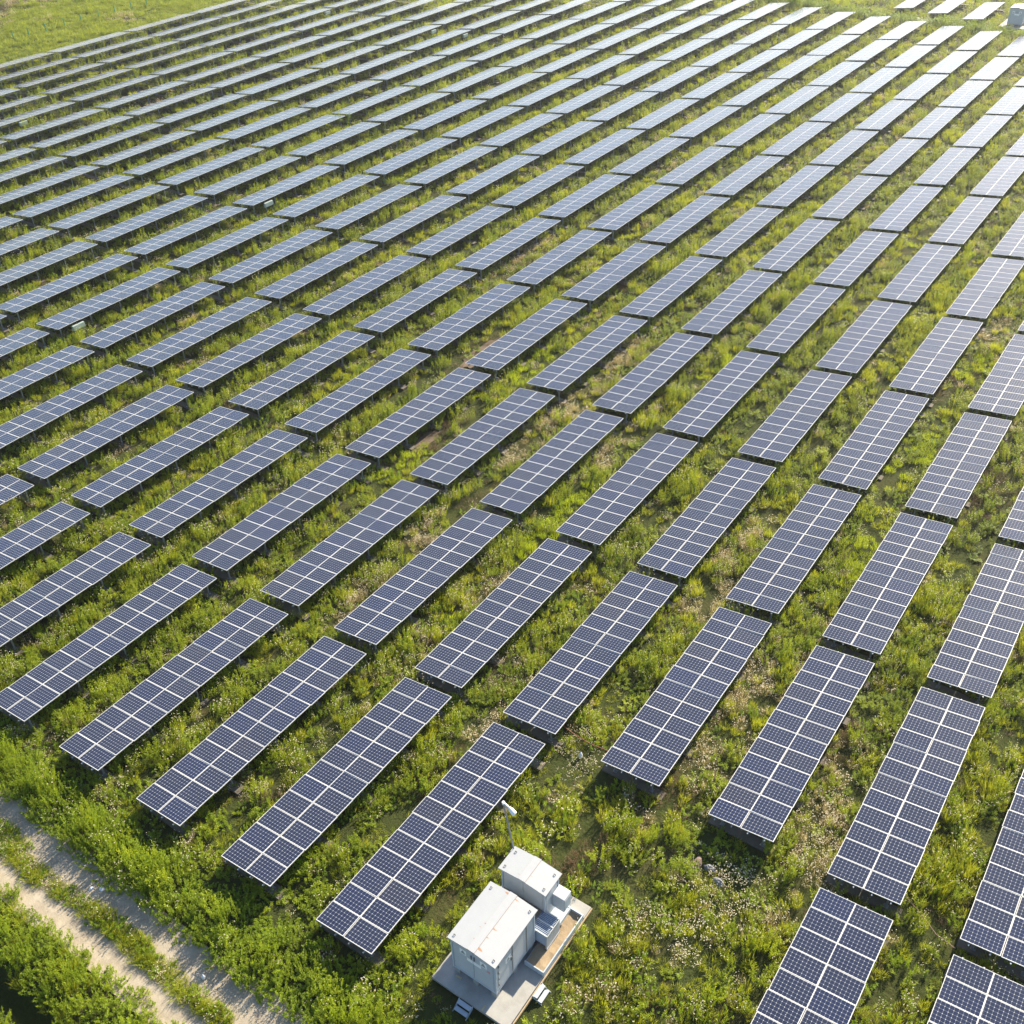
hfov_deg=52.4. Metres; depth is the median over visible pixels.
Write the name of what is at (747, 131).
solar table
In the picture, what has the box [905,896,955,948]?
cable
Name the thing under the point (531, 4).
solar table
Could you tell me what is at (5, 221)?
solar table
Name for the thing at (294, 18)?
solar table
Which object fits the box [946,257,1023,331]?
solar table
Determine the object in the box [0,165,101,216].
solar table
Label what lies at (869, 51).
solar table
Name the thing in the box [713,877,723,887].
rubble
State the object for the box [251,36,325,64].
solar table
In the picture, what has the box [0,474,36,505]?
solar table
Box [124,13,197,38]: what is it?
solar table
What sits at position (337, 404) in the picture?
solar table
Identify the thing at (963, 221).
solar table
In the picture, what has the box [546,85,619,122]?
solar table
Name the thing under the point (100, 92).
solar table
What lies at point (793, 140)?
solar table
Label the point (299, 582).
solar table
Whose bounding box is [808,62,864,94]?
solar table
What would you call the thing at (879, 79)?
solar table
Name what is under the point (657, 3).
solar table
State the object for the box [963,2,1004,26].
solar table
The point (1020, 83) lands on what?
solar table
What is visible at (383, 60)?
solar table
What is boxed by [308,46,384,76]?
solar table
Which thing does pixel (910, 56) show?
solar table
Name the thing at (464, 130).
solar table
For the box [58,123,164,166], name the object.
solar table
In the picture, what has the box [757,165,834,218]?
solar table
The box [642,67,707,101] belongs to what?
solar table
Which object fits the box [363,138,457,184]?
solar table
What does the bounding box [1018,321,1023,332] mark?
solar table
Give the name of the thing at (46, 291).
solar table
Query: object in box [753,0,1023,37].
roadside bushes
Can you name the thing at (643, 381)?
solar table
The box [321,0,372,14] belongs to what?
solar table
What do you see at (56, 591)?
solar table
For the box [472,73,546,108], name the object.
solar table
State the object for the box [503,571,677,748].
solar table
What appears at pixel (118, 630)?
solar table
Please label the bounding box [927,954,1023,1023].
solar table
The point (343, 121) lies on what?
tall weed
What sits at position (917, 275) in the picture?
solar table
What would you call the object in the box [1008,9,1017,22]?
door
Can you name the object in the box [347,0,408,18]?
solar table
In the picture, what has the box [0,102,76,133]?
solar table
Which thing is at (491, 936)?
transformer kiosk
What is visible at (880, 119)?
solar table
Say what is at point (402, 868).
solar table
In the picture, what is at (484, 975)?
door
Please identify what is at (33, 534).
solar table
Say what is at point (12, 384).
solar table
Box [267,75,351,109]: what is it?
solar table
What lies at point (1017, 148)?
solar table
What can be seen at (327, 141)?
solar table
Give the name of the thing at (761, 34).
solar table
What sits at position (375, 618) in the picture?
solar table
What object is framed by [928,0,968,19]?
solar table
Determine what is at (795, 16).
solar table
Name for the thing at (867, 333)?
solar table
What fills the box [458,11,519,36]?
solar table
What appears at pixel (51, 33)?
meadow grass
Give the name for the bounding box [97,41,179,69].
solar table
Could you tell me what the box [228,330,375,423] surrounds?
solar table
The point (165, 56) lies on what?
solar table
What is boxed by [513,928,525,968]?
door
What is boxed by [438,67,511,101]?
solar table
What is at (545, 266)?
solar table
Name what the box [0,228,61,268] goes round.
solar table
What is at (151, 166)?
solar table
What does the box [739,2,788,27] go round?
solar table
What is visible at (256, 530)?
solar table
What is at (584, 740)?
cable
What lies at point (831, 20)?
solar table
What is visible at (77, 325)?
inverter box
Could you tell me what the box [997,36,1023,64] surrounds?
solar table
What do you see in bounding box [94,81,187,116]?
solar table
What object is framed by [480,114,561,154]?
solar table
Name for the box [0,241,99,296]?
solar table
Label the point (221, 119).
solar table
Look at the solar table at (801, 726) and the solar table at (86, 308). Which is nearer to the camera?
the solar table at (801, 726)
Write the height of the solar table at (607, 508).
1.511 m
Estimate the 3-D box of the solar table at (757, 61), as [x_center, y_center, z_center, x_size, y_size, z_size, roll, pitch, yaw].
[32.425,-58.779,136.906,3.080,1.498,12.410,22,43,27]
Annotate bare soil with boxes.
[410,430,442,451]
[458,336,500,367]
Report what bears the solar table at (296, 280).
on the ground at (24, 1008)
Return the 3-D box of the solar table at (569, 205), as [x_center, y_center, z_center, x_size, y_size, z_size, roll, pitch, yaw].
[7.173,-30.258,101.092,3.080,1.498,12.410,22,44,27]
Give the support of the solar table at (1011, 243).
on the ground at (24, 1008)
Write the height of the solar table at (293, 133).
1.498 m
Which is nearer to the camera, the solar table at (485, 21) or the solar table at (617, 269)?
the solar table at (617, 269)
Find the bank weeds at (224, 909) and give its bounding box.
[0,724,399,1023]
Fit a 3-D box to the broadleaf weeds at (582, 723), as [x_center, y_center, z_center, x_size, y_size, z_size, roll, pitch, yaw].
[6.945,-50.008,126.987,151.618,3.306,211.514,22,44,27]
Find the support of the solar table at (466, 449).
on the ground at (24, 1008)
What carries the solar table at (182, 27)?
on the ground at (24, 1008)
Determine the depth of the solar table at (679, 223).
95.70 m
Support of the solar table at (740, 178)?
on the ground at (24, 1008)
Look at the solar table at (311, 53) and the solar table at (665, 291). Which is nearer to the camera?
the solar table at (665, 291)
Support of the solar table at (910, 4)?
on the ground at (24, 1008)
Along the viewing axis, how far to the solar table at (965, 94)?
124.30 m
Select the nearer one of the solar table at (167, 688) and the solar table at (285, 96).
the solar table at (167, 688)
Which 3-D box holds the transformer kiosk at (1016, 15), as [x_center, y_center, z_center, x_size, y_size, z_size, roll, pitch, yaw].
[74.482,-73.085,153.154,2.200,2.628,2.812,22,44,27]
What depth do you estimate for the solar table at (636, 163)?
109.06 m
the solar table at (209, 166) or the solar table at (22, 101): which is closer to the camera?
the solar table at (209, 166)
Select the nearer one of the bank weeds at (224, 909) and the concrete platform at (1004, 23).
the bank weeds at (224, 909)
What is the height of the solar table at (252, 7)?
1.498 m
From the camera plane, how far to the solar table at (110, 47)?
147.56 m
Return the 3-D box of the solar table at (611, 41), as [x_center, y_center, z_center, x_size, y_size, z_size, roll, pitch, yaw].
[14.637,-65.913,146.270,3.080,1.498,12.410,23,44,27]
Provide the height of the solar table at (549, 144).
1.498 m
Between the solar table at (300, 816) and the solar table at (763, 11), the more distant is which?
the solar table at (763, 11)
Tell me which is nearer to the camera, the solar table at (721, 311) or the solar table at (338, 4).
the solar table at (721, 311)
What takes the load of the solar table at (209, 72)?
on the ground at (24, 1008)
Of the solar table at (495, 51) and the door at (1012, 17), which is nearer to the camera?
the solar table at (495, 51)
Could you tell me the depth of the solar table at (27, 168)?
109.38 m
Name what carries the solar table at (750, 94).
on the ground at (24, 1008)
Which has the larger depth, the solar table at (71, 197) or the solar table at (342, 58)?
the solar table at (342, 58)
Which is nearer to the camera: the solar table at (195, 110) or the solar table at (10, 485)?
the solar table at (10, 485)
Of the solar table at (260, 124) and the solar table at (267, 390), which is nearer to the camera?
the solar table at (267, 390)
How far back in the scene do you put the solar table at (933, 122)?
116.01 m
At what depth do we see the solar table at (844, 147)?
110.00 m
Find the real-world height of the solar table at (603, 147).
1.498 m
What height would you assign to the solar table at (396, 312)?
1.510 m
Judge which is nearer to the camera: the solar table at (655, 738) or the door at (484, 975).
the door at (484, 975)
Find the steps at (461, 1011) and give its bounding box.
[452,998,472,1020]
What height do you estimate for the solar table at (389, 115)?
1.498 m
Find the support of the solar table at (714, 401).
on the ground at (24, 1008)
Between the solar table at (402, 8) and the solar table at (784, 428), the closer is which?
the solar table at (784, 428)
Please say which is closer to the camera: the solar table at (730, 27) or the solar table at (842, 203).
the solar table at (842, 203)
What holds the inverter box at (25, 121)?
on the ground at (24, 1008)
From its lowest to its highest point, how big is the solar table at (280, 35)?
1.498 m
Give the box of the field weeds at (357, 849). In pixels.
[0,0,1023,1023]
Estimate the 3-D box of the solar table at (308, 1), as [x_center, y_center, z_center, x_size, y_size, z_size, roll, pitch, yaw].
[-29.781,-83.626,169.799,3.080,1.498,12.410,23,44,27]
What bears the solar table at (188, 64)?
on the ground at (24, 1008)
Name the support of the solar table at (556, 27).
on the ground at (24, 1008)
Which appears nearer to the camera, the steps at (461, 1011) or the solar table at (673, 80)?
the steps at (461, 1011)
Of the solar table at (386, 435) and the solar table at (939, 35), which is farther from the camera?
the solar table at (939, 35)
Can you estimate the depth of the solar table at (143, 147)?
113.61 m
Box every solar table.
[0,53,52,72]
[0,58,77,89]
[0,88,19,104]
[0,95,46,119]
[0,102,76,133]
[0,109,102,148]
[0,148,38,169]
[0,156,66,186]
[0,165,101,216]
[0,216,24,234]
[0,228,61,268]
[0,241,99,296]
[0,254,138,325]
[0,314,9,333]
[0,327,51,365]
[0,346,96,403]
[0,364,143,466]
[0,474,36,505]
[0,502,91,588]
[0,532,153,657]
[0,564,219,735]
[13,63,104,95]
[13,175,135,228]
[18,385,195,492]
[29,116,132,157]
[36,267,181,342]
[40,69,131,102]
[47,32,129,59]
[48,185,171,240]
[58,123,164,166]
[59,598,289,785]
[67,75,158,109]
[71,37,151,63]
[71,406,250,520]
[80,282,225,361]
[86,195,209,253]
[89,131,196,175]
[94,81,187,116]
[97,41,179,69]
[122,46,206,76]
[123,139,230,185]
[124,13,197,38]
[124,87,217,124]
[124,206,248,266]
[127,297,272,380]
[129,429,309,551]
[136,636,367,840]
[147,18,219,43]
[150,52,232,81]
[153,94,246,132]
[158,147,264,195]
[165,217,289,280]
[171,22,244,48]
[176,313,322,399]
[178,57,259,89]
[185,101,277,138]
[190,0,255,19]
[192,454,372,584]
[194,156,300,206]
[196,26,271,52]
[205,63,289,96]
[209,229,332,293]
[213,0,281,23]
[217,108,310,148]
[221,677,451,900]
[223,31,298,59]
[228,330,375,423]
[233,165,339,216]
[236,69,319,101]
[237,4,305,28]
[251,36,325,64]
[252,115,345,156]
[255,241,377,310]
[260,480,439,621]
[263,8,329,33]
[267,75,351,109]
[273,174,379,226]
[279,41,354,70]
[285,349,431,446]
[286,122,381,165]
[290,12,357,38]
[296,0,336,10]
[298,80,383,117]
[303,255,425,324]
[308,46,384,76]
[315,184,422,240]
[316,17,382,42]
[316,722,545,966]
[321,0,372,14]
[324,130,417,175]
[333,87,415,124]
[334,508,512,658]
[340,51,414,82]
[343,21,411,48]
[345,368,490,471]
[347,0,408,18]
[354,269,476,345]
[359,195,465,253]
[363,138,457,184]
[367,93,450,131]
[371,56,445,88]
[372,25,440,52]
[374,0,435,23]
[401,3,464,27]
[402,30,469,58]
[403,61,478,95]
[403,99,486,139]
[404,146,496,194]
[406,206,510,267]
[408,283,529,362]
[410,388,554,497]
[415,538,591,702]
[430,6,492,32]
[432,34,501,63]
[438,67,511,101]
[440,106,523,147]
[447,155,539,205]
[453,0,491,9]
[455,218,560,281]
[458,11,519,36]
[465,39,532,69]
[466,299,586,383]
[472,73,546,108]
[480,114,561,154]
[480,410,623,528]
[481,0,525,13]
[489,15,550,41]
[491,164,583,216]
[498,44,565,75]
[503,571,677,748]
[507,230,610,297]
[508,79,582,115]
[509,0,563,17]
[520,19,581,46]
[521,121,602,165]
[527,315,646,404]
[532,50,598,81]
[538,174,629,229]
[539,0,595,21]
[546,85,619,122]
[553,24,613,52]
[556,433,697,559]
[562,243,665,313]
[564,129,644,174]
[567,55,634,87]
[568,2,624,26]
[584,29,645,57]
[585,92,658,130]
[588,185,678,241]
[592,332,711,426]
[599,6,655,31]
[601,607,771,800]
[604,61,670,94]
[608,137,688,183]
[614,0,647,8]
[619,34,678,63]
[620,256,721,329]
[626,99,698,139]
[632,11,686,36]
[637,458,775,592]
[640,196,729,255]
[642,0,686,13]
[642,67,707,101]
[654,39,714,68]
[656,146,735,195]
[663,350,779,449]
[665,15,720,41]
[669,106,740,147]
[674,0,718,17]
[681,73,746,107]
[681,270,781,346]
[690,44,750,75]
[695,207,783,269]
[698,20,753,46]
[705,0,755,22]
[705,156,783,206]
[708,645,874,855]
[714,114,784,156]
[722,79,786,115]
[726,484,860,628]
[728,50,787,80]
[733,25,787,51]
[738,370,851,476]
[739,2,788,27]
[746,285,844,366]
[751,887,892,1023]
[754,219,838,283]
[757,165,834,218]
[761,122,830,165]
[765,86,827,123]
[768,56,824,88]
[770,30,822,57]
[772,7,821,32]
[806,12,854,37]
[806,35,859,64]
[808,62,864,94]
[809,93,870,130]
[810,130,878,175]
[811,175,887,230]
[813,231,898,298]
[815,300,911,386]
[818,390,928,503]
[821,513,952,668]
[825,687,984,918]
[841,16,890,42]
[845,40,897,69]
[849,68,905,102]
[855,100,915,140]
[861,139,927,186]
[868,186,941,242]
[878,21,926,47]
[878,244,960,314]
[885,46,935,75]
[890,317,982,407]
[893,0,935,14]
[893,74,947,109]
[903,107,962,148]
[904,412,1011,532]
[914,147,979,195]
[917,26,963,53]
[925,543,1023,712]
[926,51,976,81]
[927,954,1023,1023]
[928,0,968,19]
[928,196,1000,256]
[938,81,992,116]
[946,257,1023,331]
[953,115,1011,157]
[956,31,1001,59]
[956,770,1023,981]
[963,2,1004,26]
[968,334,1023,430]
[970,57,1018,88]
[970,156,1023,207]
[986,87,1023,124]
[991,212,1023,269]
[996,487,1023,549]
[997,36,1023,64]
[1005,134,1023,156]
[1014,77,1023,86]
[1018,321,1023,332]
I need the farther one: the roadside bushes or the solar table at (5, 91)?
the roadside bushes
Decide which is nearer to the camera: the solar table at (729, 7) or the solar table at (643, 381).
the solar table at (643, 381)
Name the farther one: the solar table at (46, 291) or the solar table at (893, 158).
the solar table at (893, 158)
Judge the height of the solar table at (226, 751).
1.510 m
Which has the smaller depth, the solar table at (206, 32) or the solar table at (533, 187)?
the solar table at (533, 187)
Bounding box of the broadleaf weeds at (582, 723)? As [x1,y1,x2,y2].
[0,0,1023,1023]
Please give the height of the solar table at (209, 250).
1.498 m
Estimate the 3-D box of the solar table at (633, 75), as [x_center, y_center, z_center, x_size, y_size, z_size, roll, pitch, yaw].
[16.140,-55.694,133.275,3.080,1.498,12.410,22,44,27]
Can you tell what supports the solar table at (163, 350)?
on the ground at (24, 1008)
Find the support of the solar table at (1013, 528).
on the ground at (24, 1008)
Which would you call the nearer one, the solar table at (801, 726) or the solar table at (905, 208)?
the solar table at (801, 726)
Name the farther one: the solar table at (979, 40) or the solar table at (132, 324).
the solar table at (979, 40)
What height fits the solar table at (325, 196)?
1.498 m
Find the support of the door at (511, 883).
in the switchgear kiosk at (530, 878)
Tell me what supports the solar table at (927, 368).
on the ground at (24, 1008)
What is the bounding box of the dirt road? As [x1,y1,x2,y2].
[0,782,307,1023]
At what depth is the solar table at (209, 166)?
108.61 m
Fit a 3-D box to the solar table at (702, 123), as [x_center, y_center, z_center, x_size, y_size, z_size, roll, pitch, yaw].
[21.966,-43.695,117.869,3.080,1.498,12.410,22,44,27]
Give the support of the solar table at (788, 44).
on the ground at (24, 1008)
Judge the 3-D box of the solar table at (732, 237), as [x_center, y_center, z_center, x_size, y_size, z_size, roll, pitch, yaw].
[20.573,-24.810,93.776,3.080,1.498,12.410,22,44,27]
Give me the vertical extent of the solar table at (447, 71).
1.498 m
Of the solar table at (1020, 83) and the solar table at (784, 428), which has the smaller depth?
the solar table at (784, 428)
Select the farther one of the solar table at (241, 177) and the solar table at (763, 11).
the solar table at (763, 11)
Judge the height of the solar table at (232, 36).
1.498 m
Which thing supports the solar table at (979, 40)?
on the ground at (24, 1008)
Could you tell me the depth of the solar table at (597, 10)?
158.66 m
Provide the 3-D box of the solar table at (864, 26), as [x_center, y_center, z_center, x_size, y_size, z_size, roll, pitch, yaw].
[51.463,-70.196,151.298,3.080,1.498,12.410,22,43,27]
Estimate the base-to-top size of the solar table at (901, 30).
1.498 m
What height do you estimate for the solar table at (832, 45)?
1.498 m
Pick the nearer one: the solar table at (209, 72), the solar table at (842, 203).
the solar table at (842, 203)
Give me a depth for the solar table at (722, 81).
127.99 m
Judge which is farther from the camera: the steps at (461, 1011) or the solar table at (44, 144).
the solar table at (44, 144)
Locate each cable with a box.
[563,725,607,750]
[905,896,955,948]
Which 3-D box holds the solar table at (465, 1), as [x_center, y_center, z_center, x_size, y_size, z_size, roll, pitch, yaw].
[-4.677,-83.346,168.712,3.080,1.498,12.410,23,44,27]
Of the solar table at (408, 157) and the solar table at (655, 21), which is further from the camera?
the solar table at (655, 21)
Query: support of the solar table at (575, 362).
on the ground at (24, 1008)
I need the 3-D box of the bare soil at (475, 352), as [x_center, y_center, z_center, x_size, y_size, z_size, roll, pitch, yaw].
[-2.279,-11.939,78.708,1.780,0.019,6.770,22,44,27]
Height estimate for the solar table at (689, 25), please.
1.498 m
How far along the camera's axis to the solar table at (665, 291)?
84.82 m
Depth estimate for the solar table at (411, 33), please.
149.17 m
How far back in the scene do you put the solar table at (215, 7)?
165.65 m
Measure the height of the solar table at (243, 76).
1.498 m
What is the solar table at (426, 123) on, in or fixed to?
on the ground at (24, 1008)
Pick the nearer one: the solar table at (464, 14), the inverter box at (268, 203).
the inverter box at (268, 203)
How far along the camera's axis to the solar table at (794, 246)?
90.79 m
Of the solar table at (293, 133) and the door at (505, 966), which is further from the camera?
the solar table at (293, 133)
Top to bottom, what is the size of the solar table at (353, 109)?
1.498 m
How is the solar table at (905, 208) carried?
on the ground at (24, 1008)
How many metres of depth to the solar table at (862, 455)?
66.84 m
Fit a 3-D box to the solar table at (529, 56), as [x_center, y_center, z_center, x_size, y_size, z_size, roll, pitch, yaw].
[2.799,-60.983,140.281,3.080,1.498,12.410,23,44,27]
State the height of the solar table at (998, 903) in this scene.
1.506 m
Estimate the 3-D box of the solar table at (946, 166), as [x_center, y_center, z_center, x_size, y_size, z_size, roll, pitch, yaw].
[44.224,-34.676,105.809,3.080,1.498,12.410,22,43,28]
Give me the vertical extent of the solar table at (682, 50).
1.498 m
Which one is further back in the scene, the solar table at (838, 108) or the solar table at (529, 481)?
the solar table at (838, 108)
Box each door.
[453,942,473,977]
[473,954,493,990]
[498,947,511,988]
[504,872,522,898]
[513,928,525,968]
[523,882,542,910]
[546,882,556,912]
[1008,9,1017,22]
[1015,9,1023,23]
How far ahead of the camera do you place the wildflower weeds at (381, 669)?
65.23 m
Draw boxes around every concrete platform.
[432,886,591,1023]
[998,19,1023,30]
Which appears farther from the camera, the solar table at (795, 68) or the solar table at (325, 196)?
the solar table at (795, 68)
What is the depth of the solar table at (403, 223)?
96.88 m
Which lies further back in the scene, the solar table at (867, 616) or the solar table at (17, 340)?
the solar table at (17, 340)
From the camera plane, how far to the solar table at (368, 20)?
153.63 m
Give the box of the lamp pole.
[502,801,516,851]
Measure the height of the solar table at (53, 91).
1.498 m
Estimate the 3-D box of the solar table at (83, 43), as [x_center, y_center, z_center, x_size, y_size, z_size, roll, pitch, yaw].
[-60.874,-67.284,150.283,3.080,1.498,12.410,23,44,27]
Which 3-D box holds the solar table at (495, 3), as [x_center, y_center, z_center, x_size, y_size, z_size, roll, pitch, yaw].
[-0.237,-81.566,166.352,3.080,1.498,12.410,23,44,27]
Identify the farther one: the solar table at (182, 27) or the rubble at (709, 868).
the solar table at (182, 27)
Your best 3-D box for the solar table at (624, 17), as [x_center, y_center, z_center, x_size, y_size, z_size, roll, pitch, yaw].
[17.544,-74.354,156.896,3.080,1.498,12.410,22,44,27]
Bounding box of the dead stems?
[0,0,1023,1023]
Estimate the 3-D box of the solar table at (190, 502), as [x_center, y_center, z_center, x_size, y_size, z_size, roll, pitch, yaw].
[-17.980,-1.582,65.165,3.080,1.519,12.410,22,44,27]
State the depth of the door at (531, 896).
40.86 m
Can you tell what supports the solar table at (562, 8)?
on the ground at (24, 1008)
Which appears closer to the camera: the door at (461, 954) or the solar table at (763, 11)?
the door at (461, 954)
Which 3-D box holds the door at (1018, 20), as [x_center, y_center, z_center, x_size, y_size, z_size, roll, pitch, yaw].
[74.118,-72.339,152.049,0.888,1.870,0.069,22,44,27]
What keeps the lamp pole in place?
on the ground at (24, 1008)
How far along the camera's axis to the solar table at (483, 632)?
54.75 m
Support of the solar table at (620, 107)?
on the ground at (24, 1008)
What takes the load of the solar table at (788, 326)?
on the ground at (24, 1008)
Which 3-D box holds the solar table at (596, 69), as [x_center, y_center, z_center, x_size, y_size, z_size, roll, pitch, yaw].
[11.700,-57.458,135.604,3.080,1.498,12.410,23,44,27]
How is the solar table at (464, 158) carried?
on the ground at (24, 1008)
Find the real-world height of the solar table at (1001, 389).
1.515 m
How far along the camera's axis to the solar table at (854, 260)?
88.39 m
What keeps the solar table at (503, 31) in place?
on the ground at (24, 1008)
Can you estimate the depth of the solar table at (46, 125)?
120.38 m
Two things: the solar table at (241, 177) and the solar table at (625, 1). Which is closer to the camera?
the solar table at (241, 177)
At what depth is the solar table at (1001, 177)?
102.60 m
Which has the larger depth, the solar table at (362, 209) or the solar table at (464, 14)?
the solar table at (464, 14)
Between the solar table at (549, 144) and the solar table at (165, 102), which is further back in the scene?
the solar table at (165, 102)
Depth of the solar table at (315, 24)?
156.11 m
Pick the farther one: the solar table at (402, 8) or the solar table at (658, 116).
the solar table at (402, 8)
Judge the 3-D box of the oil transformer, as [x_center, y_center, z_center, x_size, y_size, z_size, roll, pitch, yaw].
[0.554,16.033,41.241,2.610,1.431,0.940,22,44,27]
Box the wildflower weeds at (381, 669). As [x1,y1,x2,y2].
[0,0,1023,1023]
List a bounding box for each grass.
[0,0,231,67]
[0,0,1023,1023]
[0,0,1023,1023]
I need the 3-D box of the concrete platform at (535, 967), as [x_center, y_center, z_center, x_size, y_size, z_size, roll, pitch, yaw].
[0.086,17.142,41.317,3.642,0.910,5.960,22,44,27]
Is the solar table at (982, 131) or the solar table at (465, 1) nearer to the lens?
the solar table at (982, 131)
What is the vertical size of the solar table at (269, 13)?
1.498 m
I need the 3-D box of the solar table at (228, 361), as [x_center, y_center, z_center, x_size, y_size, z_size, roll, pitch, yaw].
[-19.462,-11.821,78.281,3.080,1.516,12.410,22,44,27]
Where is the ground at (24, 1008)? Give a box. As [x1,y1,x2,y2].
[0,0,1023,1023]
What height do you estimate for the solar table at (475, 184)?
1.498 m
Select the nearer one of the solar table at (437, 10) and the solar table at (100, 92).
the solar table at (100, 92)
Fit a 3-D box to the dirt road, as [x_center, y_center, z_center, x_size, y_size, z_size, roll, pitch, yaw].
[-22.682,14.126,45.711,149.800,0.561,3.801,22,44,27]
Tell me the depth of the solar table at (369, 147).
112.50 m
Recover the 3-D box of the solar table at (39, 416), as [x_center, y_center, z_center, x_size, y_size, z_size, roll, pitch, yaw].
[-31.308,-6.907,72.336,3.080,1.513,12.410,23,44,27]
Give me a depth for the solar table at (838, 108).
120.85 m
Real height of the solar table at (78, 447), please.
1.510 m
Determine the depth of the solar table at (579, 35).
148.16 m
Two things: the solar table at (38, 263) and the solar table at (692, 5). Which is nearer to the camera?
the solar table at (38, 263)
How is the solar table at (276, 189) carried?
on the ground at (24, 1008)
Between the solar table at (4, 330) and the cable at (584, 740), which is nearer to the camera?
the cable at (584, 740)
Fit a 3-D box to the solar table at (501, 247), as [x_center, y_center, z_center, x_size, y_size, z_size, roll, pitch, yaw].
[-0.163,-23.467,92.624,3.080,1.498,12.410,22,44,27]
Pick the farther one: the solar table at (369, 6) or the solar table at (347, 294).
the solar table at (369, 6)
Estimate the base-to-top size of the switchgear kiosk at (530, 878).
2.548 m
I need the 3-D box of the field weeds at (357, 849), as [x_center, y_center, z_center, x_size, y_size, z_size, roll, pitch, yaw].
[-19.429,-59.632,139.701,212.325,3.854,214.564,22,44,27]
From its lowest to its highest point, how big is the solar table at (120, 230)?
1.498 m
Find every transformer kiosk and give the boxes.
[447,881,537,997]
[1007,4,1023,27]
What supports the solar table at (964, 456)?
on the ground at (24, 1008)
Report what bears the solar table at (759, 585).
on the ground at (24, 1008)
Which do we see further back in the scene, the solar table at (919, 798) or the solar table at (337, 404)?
the solar table at (337, 404)
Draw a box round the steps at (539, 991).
[532,982,550,1005]
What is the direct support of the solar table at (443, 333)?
on the ground at (24, 1008)
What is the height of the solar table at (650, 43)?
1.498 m
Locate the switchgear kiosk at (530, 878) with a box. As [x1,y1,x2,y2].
[498,846,570,924]
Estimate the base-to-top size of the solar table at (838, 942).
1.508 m
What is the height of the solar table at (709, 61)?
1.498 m
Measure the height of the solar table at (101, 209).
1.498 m
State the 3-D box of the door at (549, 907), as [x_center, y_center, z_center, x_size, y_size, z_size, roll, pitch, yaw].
[1.558,15.299,41.140,0.026,1.870,0.760,22,44,27]
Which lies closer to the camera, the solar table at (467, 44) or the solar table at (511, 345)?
the solar table at (511, 345)
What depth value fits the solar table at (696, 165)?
106.58 m
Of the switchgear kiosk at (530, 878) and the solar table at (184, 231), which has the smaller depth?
the switchgear kiosk at (530, 878)
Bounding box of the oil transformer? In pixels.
[504,888,559,949]
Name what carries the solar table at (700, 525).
on the ground at (24, 1008)
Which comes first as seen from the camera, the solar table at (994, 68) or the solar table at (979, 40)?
the solar table at (994, 68)
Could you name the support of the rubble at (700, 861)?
on the ground at (24, 1008)
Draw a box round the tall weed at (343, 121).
[334,110,350,123]
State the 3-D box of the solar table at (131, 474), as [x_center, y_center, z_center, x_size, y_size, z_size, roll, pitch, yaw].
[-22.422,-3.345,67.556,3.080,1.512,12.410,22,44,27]
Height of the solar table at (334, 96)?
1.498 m
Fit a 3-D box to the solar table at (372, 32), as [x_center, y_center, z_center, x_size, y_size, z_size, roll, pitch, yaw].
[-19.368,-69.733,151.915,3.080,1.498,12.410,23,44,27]
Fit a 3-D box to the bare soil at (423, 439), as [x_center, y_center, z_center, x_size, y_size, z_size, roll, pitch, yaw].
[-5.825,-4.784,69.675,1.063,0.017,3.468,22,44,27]
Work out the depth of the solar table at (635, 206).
97.97 m
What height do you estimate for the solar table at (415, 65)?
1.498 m
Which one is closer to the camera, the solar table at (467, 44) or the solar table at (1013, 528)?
the solar table at (1013, 528)
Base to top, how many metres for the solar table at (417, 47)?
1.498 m
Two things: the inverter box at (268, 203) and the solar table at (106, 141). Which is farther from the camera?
the solar table at (106, 141)
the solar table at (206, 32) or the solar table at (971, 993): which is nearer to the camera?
the solar table at (971, 993)
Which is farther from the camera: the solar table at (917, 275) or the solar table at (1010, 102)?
the solar table at (1010, 102)
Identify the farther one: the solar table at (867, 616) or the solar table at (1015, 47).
the solar table at (1015, 47)
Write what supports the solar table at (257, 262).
on the ground at (24, 1008)
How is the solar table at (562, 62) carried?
on the ground at (24, 1008)
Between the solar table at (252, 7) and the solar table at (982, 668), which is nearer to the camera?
the solar table at (982, 668)
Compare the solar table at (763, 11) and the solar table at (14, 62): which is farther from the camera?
the solar table at (763, 11)
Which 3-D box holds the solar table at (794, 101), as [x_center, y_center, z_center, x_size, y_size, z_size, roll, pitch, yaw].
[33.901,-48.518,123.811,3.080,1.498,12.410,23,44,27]
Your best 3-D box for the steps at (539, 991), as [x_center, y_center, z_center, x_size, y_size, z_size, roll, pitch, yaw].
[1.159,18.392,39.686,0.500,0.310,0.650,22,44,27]
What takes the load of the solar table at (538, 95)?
on the ground at (24, 1008)
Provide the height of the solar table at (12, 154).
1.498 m
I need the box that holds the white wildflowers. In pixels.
[10,4,1013,1017]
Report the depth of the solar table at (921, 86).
126.79 m
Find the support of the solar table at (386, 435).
on the ground at (24, 1008)
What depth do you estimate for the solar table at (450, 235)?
94.54 m
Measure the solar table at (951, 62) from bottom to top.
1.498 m
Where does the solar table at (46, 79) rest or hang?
on the ground at (24, 1008)
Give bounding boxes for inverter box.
[19,120,27,129]
[71,321,84,332]
[263,200,272,211]
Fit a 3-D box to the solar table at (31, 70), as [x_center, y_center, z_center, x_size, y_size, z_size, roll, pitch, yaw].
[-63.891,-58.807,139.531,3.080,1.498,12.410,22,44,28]
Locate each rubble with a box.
[691,856,701,869]
[703,864,714,872]
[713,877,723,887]

